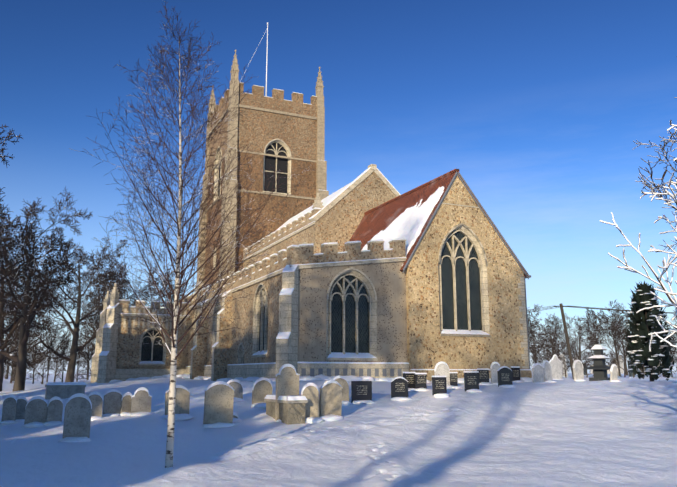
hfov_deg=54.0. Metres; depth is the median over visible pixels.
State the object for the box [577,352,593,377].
tree
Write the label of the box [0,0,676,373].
sky
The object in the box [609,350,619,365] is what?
tree
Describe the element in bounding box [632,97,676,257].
bare tree
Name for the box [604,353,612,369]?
tree
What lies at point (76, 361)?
bare tree
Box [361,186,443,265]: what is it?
chancel roof snow
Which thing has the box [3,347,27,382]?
tree
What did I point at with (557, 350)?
tree
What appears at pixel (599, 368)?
pagoda lantern
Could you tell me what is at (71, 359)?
bare tree
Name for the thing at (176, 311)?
birch tree
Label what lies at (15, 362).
tree
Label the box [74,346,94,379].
bare tree
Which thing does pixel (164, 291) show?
bare tree
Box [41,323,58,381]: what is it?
bare tree
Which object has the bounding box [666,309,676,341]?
bare tree
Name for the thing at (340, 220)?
church nave
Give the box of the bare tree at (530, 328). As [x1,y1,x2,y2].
[527,304,554,355]
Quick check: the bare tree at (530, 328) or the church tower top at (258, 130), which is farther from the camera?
the bare tree at (530, 328)
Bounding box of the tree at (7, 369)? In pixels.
[4,319,28,378]
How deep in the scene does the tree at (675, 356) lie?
87.01 m
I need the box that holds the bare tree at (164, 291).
[145,268,184,306]
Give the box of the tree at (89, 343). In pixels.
[81,325,95,372]
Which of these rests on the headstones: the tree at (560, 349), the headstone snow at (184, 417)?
the headstone snow at (184, 417)
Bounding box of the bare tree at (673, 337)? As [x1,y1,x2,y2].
[652,313,676,364]
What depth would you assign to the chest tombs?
20.20 m
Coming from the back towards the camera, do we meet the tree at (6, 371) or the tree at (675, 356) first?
the tree at (6, 371)
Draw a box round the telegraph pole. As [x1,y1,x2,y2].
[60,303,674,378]
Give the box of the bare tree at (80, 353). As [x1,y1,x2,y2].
[76,333,85,381]
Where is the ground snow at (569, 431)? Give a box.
[0,373,676,486]
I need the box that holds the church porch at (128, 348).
[116,314,189,368]
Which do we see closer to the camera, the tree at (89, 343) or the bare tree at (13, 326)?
the bare tree at (13, 326)
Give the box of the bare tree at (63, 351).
[55,332,82,381]
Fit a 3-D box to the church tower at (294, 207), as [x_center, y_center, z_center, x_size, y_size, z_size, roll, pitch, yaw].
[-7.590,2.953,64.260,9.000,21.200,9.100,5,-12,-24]
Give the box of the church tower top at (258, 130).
[208,107,316,172]
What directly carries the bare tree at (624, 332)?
on the ground snow at (569, 431)
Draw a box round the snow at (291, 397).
[45,382,306,400]
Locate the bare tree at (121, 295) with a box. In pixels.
[78,260,180,350]
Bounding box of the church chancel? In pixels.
[406,176,524,371]
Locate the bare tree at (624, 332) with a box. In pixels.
[614,306,673,376]
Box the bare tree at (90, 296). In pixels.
[66,261,126,338]
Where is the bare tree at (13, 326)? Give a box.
[0,215,65,390]
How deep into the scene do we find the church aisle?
32.92 m
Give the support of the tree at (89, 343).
on the ground snow at (569, 431)
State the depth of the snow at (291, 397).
20.47 m
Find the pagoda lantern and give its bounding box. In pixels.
[583,341,611,380]
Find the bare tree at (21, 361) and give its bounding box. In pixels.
[0,187,92,391]
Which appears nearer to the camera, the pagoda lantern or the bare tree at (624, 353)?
the pagoda lantern
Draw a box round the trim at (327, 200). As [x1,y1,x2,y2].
[92,82,530,369]
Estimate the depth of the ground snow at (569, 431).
16.98 m
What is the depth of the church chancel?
34.96 m
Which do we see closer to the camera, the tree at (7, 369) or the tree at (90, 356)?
the tree at (90, 356)
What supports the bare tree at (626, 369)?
on the ground snow at (569, 431)
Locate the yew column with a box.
[624,281,675,381]
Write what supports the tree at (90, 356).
on the ground snow at (569, 431)
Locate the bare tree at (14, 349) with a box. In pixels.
[0,239,55,366]
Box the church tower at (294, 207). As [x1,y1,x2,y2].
[204,152,315,285]
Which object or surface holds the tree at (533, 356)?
on the ground snow at (569, 431)
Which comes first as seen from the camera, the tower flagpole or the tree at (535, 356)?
the tower flagpole
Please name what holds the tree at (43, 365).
on the ground snow at (569, 431)
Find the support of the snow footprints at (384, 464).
on the ground snow at (569, 431)
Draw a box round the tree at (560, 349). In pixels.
[531,322,575,370]
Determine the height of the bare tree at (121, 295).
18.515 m
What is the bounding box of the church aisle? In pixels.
[188,261,407,365]
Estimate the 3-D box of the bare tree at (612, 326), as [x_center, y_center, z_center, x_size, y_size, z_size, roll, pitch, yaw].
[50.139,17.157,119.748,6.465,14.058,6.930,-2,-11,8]
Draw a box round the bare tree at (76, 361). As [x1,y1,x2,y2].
[52,341,91,381]
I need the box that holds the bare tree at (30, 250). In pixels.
[0,124,66,331]
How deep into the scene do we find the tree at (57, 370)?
113.31 m
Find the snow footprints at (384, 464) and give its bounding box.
[350,440,432,486]
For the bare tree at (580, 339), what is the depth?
109.43 m
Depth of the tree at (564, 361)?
94.51 m
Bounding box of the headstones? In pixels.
[1,354,659,438]
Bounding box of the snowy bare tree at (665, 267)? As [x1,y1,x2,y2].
[600,120,676,351]
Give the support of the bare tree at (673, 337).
on the ground snow at (569, 431)
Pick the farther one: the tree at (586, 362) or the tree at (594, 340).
the tree at (586, 362)
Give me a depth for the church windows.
34.94 m
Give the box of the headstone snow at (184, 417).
[0,354,658,441]
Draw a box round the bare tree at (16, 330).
[3,289,63,379]
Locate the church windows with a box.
[138,139,490,364]
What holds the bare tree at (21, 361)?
on the ground snow at (569, 431)
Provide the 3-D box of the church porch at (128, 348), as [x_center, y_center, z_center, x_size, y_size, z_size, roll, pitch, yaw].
[-14.880,8.508,51.694,5.700,5.500,5.000,5,-12,-24]
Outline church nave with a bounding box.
[243,171,395,267]
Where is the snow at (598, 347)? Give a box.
[589,345,608,357]
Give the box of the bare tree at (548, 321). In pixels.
[529,314,576,360]
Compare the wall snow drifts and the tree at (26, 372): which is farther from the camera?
the tree at (26, 372)
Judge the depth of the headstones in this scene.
20.82 m
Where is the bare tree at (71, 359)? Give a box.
[9,236,149,381]
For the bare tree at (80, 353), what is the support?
on the ground snow at (569, 431)
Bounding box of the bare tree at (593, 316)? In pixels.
[576,309,610,347]
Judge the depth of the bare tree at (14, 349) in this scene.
90.77 m
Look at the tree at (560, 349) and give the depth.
221.71 m
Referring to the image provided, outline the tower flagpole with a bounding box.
[240,23,268,95]
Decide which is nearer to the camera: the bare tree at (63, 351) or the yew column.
the yew column
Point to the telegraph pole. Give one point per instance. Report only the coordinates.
(561, 306)
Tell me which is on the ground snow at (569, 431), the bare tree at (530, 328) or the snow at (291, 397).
the bare tree at (530, 328)
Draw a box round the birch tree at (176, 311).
[69,1,313,467]
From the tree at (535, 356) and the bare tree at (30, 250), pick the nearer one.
the bare tree at (30, 250)
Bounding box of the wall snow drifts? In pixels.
[109,374,532,382]
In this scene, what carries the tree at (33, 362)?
on the ground snow at (569, 431)
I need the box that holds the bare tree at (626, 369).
[608,307,629,375]
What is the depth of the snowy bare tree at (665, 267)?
16.06 m
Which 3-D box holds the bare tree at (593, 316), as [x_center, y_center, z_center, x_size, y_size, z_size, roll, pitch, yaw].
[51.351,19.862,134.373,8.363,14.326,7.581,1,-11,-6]
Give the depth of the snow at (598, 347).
51.43 m
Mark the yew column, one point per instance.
(642, 326)
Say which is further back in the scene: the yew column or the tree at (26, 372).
the tree at (26, 372)
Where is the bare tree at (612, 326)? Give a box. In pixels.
[596,299,625,375]
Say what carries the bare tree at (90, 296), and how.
on the ground snow at (569, 431)
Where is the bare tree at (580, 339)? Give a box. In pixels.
[549,313,605,366]
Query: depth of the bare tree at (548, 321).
124.25 m
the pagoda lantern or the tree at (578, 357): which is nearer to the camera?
the pagoda lantern
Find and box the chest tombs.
[45,365,609,424]

